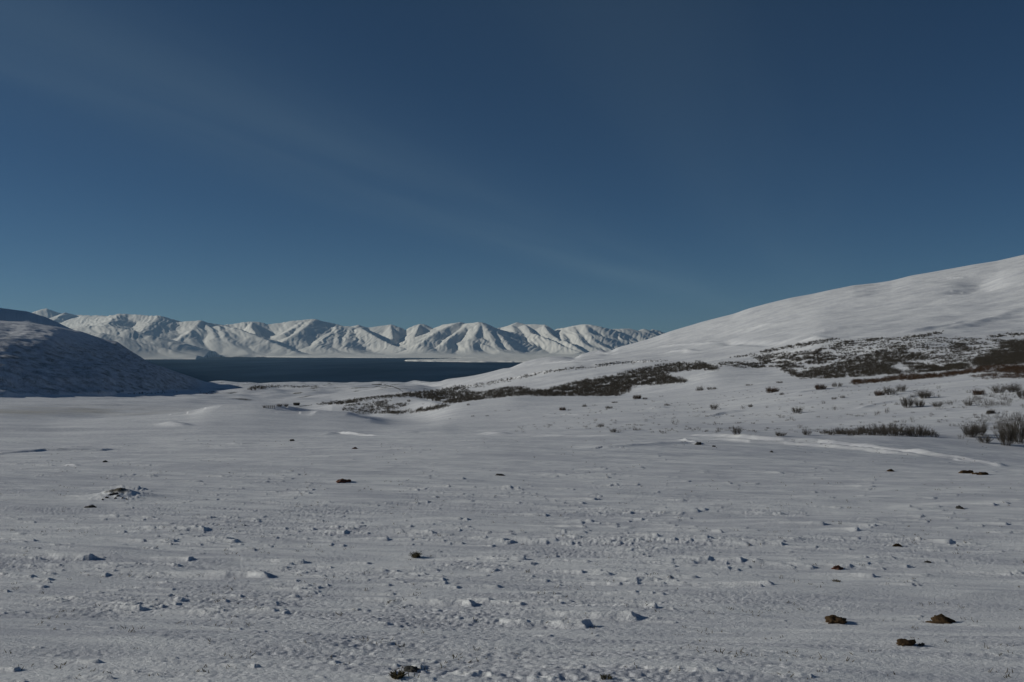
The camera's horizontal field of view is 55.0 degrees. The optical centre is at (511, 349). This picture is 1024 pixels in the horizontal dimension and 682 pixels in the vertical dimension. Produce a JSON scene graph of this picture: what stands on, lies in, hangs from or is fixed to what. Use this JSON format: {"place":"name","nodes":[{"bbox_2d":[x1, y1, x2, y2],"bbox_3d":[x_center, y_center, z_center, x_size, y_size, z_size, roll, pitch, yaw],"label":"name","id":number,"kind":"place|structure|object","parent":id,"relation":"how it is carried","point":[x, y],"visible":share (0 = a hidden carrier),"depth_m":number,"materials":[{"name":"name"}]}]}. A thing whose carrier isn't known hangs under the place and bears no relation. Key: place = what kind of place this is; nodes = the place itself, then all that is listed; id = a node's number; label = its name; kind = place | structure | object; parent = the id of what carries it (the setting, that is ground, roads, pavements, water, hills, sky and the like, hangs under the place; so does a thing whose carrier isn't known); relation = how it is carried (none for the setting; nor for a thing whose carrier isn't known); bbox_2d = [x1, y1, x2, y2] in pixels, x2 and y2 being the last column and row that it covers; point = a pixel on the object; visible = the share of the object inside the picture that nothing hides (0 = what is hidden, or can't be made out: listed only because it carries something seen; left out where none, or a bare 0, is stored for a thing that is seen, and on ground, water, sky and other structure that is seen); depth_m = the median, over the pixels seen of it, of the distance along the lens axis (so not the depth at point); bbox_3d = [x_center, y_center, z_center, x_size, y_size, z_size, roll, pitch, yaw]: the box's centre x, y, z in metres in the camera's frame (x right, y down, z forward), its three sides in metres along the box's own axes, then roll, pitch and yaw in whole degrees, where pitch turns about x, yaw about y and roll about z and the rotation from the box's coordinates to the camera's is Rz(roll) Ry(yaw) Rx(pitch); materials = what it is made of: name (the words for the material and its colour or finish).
{"place":"outdoors","nodes":[
{"label":"outdoors","id":0,"kind":"place"},
{"bbox_2d":[0,308,206,397],"bbox_3d":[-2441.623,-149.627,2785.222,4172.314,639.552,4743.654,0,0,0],"label":"mountain","id":1,"kind":"structure","parent":0,"point":[42,356],"depth_m":1267.63,"materials":[{"name":"white snow"}]},
{"bbox_2d":[145,357,522,382],"bbox_3d":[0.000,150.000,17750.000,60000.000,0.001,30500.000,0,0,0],"label":"water","id":2,"kind":"structure","parent":0,"point":[271,369],"depth_m":7390.44,"materials":[{"name":"blue liquid"}]},
{"bbox_2d":[32,308,663,358],"bbox_3d":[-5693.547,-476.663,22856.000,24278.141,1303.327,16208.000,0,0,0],"label":"mountain range","id":3,"kind":"structure","parent":0,"point":[151,337],"depth_m":21287.38,"materials":[{"name":"white snow"}]},
{"bbox_2d":[405,357,574,361],"bbox_3d":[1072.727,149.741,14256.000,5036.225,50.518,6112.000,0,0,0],"label":"peninsula","id":4,"kind":"object","parent":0,"point":[504,359],"visible":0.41,"depth_m":13004.24},
{"bbox_2d":[0,364,1023,681],"bbox_3d":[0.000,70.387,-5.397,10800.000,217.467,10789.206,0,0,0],"label":"ground","id":5,"kind":"structure","parent":0,"point":[254,490],"depth_m":15.24,"materials":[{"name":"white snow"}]},
{"bbox_2d":[247,382,315,389],"bbox_3d":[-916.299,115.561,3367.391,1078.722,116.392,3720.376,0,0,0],"label":"shore scrub","id":6,"kind":"object","parent":5,"relation":"on","point":[261,388],"visible":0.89,"depth_m":1947.92,"materials":[{"name":"brown plant"}]},
{"bbox_2d":[336,479,351,482],"bbox_3d":[-4.751,3.755,27.834,0.484,0.204,0.268,0,0,-6],"label":"flat stone","id":7,"kind":"object","parent":5,"relation":"on","point":[342,480],"visible":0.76,"depth_m":27.76,"materials":[{"name":"brown stone"}]},
{"bbox_2d":[342,399,448,414],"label":"knoll scrub","id":8,"kind":"object","parent":5,"relation":"on","point":[392,406],"visible":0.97,"depth_m":451.11,"materials":[{"name":"brown plant"}]},
{"bbox_2d":[388,668,407,678],"bbox_3d":[-0.601,1.688,5.102,0.096,0.051,0.099,0,0,39],"label":"grass tuft","id":9,"kind":"object","parent":5,"relation":"on","point":[395,675],"visible":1,"depth_m":5.09,"materials":[{"name":"brown plant"}]},
{"bbox_2d":[404,665,419,671],"bbox_3d":[-0.539,1.726,5.285,0.098,0.050,0.061,0,0,9],"label":"dark stone","id":10,"kind":"object","parent":5,"relation":"on","point":[408,668],"visible":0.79,"depth_m":5.28,"materials":[{"name":"grey stone"}]},
{"bbox_2d":[409,550,421,557],"bbox_3d":[-1.287,2.717,13.038,0.202,0.102,0.195,0,0,29],"label":"grass tuft","id":11,"kind":"object","parent":5,"relation":"on","point":[413,554],"visible":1,"depth_m":13.02,"materials":[{"name":"brown plant"}]},
{"bbox_2d":[389,360,719,403],"bbox_3d":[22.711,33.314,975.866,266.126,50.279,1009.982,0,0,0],"label":"birch scrub","id":12,"kind":"object","parent":5,"relation":"on","point":[612,389],"visible":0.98,"depth_m":626.61,"materials":[{"name":"brown plant"}]},
{"bbox_2d":[600,673,612,679],"bbox_3d":[0.485,1.685,5.057,0.069,0.040,0.069,0,0,0],"label":"grass tuft","id":13,"kind":"object","parent":5,"relation":"on","point":[605,676],"visible":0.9,"depth_m":5.05,"materials":[{"name":"brown plant"}]},
{"bbox_2d":[709,403,718,409],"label":"willow shrub","id":14,"kind":"object","parent":5,"relation":"on","point":[714,406],"visible":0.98,"depth_m":154.93,"materials":[{"name":"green plant"}]},
{"bbox_2d":[730,426,742,433],"bbox_3d":[13.543,4.836,59.288,0.902,0.635,0.973,0,0,-42],"label":"willow shrub","id":15,"kind":"object","parent":5,"relation":"on","point":[735,429],"visible":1,"depth_m":59.31,"materials":[{"name":"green plant"}]},
{"bbox_2d":[515,380,1023,432],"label":"heather","id":16,"kind":"object","parent":5,"relation":"on","point":[634,427],"visible":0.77,"depth_m":94.75,"materials":[{"name":"brown plant"}]},
{"bbox_2d":[765,386,779,392],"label":"willow shrub","id":17,"kind":"object","parent":5,"relation":"on","point":[772,390],"visible":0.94,"depth_m":201.63,"materials":[{"name":"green plant"}]},
{"bbox_2d":[775,431,786,435],"bbox_3d":[17.067,5.338,62.540,1.230,0.417,0.908,0,0,-44],"label":"willow shrub","id":18,"kind":"object","parent":5,"relation":"on","point":[778,434],"visible":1,"depth_m":62.49,"materials":[{"name":"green plant"}]},
{"bbox_2d":[791,406,804,412],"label":"willow shrub","id":19,"kind":"object","parent":5,"relation":"on","point":[796,410],"visible":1,"depth_m":113.39,"materials":[{"name":"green plant"}]},
{"bbox_2d":[802,429,812,434],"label":"willow shrub","id":20,"kind":"object","parent":5,"relation":"on","point":[806,432],"visible":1,"depth_m":66.16,"materials":[{"name":"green plant"}]},
{"bbox_2d":[814,383,826,389],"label":"willow shrub","id":21,"kind":"object","parent":5,"relation":"on","point":[818,386],"visible":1,"depth_m":188.79,"materials":[{"name":"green plant"}]},
{"bbox_2d":[825,615,846,623],"bbox_3d":[2.633,2.231,7.981,0.181,0.152,0.128,0,0,6],"label":"mossy stone","id":22,"kind":"object","parent":5,"relation":"on","point":[832,619],"visible":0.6,"depth_m":7.95,"materials":[{"name":"brown stone"}]},
{"bbox_2d":[831,565,843,569],"bbox_3d":[3.960,2.680,11.980,0.143,0.119,0.094,0,0,36],"label":"stone","id":23,"kind":"object","parent":5,"relation":"on","point":[837,567],"visible":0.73,"depth_m":11.96,"materials":[{"name":"brown stone"}]},
{"bbox_2d":[718,330,1023,378],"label":"gully scrub","id":24,"kind":"object","parent":5,"relation":"on","point":[996,356],"visible":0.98,"depth_m":485.10,"materials":[{"name":"brown plant"}]},
{"bbox_2d":[819,423,939,436],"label":"willow hedge","id":25,"kind":"object","parent":5,"relation":"on","point":[889,430],"visible":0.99,"depth_m":67.56,"materials":[{"name":"brown plant"}]},
{"bbox_2d":[874,390,884,395],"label":"willow shrub","id":26,"kind":"object","parent":5,"relation":"on","point":[876,393],"visible":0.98,"depth_m":138.15,"materials":[{"name":"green plant"}]},
{"bbox_2d":[883,386,898,394],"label":"willow shrub","id":27,"kind":"object","parent":5,"relation":"on","point":[890,391],"visible":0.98,"depth_m":137.18,"materials":[{"name":"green plant"}]},
{"bbox_2d":[896,384,908,391],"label":"willow shrub","id":28,"kind":"object","parent":5,"relation":"on","point":[902,387],"visible":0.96,"depth_m":143.16,"materials":[{"name":"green plant"}]},
{"bbox_2d":[896,638,915,645],"bbox_3d":[2.559,1.919,6.378,0.138,0.097,0.100,0,0,6],"label":"mossy stone","id":29,"kind":"object","parent":5,"relation":"on","point":[903,642],"visible":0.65,"depth_m":6.35,"materials":[{"name":"brown stone"}]},
{"bbox_2d":[899,396,915,407],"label":"willow shrub","id":30,"kind":"object","parent":5,"relation":"on","point":[905,404],"visible":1,"depth_m":106.84,"materials":[{"name":"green plant"}]},
{"bbox_2d":[914,399,926,406],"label":"willow shrub","id":31,"kind":"object","parent":5,"relation":"on","point":[920,402],"visible":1,"depth_m":106.05,"materials":[{"name":"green plant"}]},
{"bbox_2d":[914,388,934,398],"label":"willow shrub","id":32,"kind":"object","parent":5,"relation":"on","point":[921,394],"visible":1,"depth_m":121.95,"materials":[{"name":"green plant"}]},
{"bbox_2d":[851,363,1023,384],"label":"heath scrub","id":33,"kind":"object","parent":5,"relation":"on","point":[1018,369],"visible":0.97,"depth_m":204.75,"materials":[{"name":"brown plant"}]},
{"bbox_2d":[925,614,955,623],"bbox_3d":[3.498,2.239,7.995,0.256,0.174,0.211,0,0,29],"label":"mossy stone","id":34,"kind":"object","parent":5,"relation":"on","point":[939,619],"visible":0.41,"depth_m":7.96,"materials":[{"name":"brown stone"}]},
{"bbox_2d":[895,389,1023,443],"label":"brush","id":35,"kind":"object","parent":5,"relation":"on","point":[1010,420],"visible":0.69,"depth_m":81.47,"materials":[{"name":"brown plant"}]},
{"bbox_2d":[958,470,973,473],"bbox_3d":[15.223,4.165,32.939,0.537,0.276,0.326,0,0,-3],"label":"mossy stone","id":36,"kind":"object","parent":5,"relation":"on","point":[967,472],"visible":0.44,"depth_m":32.87,"materials":[{"name":"brown stone"}]},
{"bbox_2d":[959,422,979,437],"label":"willow shrub","id":37,"kind":"object","parent":5,"relation":"on","point":[973,431],"visible":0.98,"depth_m":68.43,"materials":[{"name":"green plant"}]},
{"bbox_2d":[972,388,985,394],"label":"willow shrub","id":38,"kind":"object","parent":5,"relation":"on","point":[977,392],"visible":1,"depth_m":118.20,"materials":[{"name":"brown plant"}]},
{"bbox_2d":[972,472,987,474],"bbox_3d":[15.458,4.148,32.426,0.562,0.233,0.296,0,0,9],"label":"mossy stone","id":39,"kind":"object","parent":5,"relation":"on","point":[982,473],"visible":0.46,"depth_m":32.38,"materials":[{"name":"brown stone"}]},
{"bbox_2d":[973,422,988,434],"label":"willow shrub","id":40,"kind":"object","parent":5,"relation":"on","point":[983,428],"visible":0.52,"depth_m":69.70,"materials":[{"name":"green plant"}]},
{"bbox_2d":[974,434,991,442],"bbox_3d":[30.729,5.774,64.074,1.288,0.717,1.176,0,0,17],"label":"willow shrub","id":41,"kind":"object","parent":5,"relation":"on","point":[985,437],"visible":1,"depth_m":63.96,"materials":[{"name":"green plant"}]},
{"bbox_2d":[988,384,1006,392],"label":"willow shrub","id":42,"kind":"object","parent":5,"relation":"on","point":[997,390],"visible":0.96,"depth_m":117.68,"materials":[{"name":"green plant"}]},
{"bbox_2d":[993,415,1018,445],"bbox_3d":[31.777,5.242,63.243,1.558,2.060,1.504,0,0,8],"label":"willow shrub","id":43,"kind":"object","parent":5,"relation":"on","point":[1005,436],"visible":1,"depth_m":63.20,"materials":[{"name":"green plant"}]},
{"bbox_2d":[1003,382,1021,392],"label":"willow shrub","id":44,"kind":"object","parent":5,"relation":"on","point":[1012,388],"visible":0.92,"depth_m":115.42,"materials":[{"name":"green plant"}]},
{"bbox_2d":[1007,417,1023,442],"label":"willow shrub","id":45,"kind":"object","parent":5,"relation":"on","point":[1020,429],"visible":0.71,"depth_m":65.13,"materials":[{"name":"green plant"}]},
{"bbox_2d":[1016,386,1023,398],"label":"willow shrub","id":46,"kind":"object","parent":5,"relation":"on","point":[1019,393],"visible":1,"depth_m":104.19,"materials":[{"name":"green plant"}]},
{"bbox_2d":[0,0,1023,332],"label":"sky","id":47,"kind":"structure","parent":0,"point":[665,166],"materials":[{"name":"blue"}]},
{"bbox_2d":[450,255,1023,402],"bbox_3d":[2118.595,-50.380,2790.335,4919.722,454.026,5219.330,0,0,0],"label":"hill","id":48,"kind":"structure","parent":0,"point":[983,301],"depth_m":1097.69,"materials":[{"name":"white snow"}]},
{"bbox_2d":[318,359,665,404],"bbox_3d":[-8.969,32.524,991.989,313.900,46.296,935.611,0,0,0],"label":"streamside scrub","id":49,"kind":"object","parent":48,"relation":"on","point":[347,401],"visible":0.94,"depth_m":908.55,"materials":[{"name":"brown plant"}]}
]}

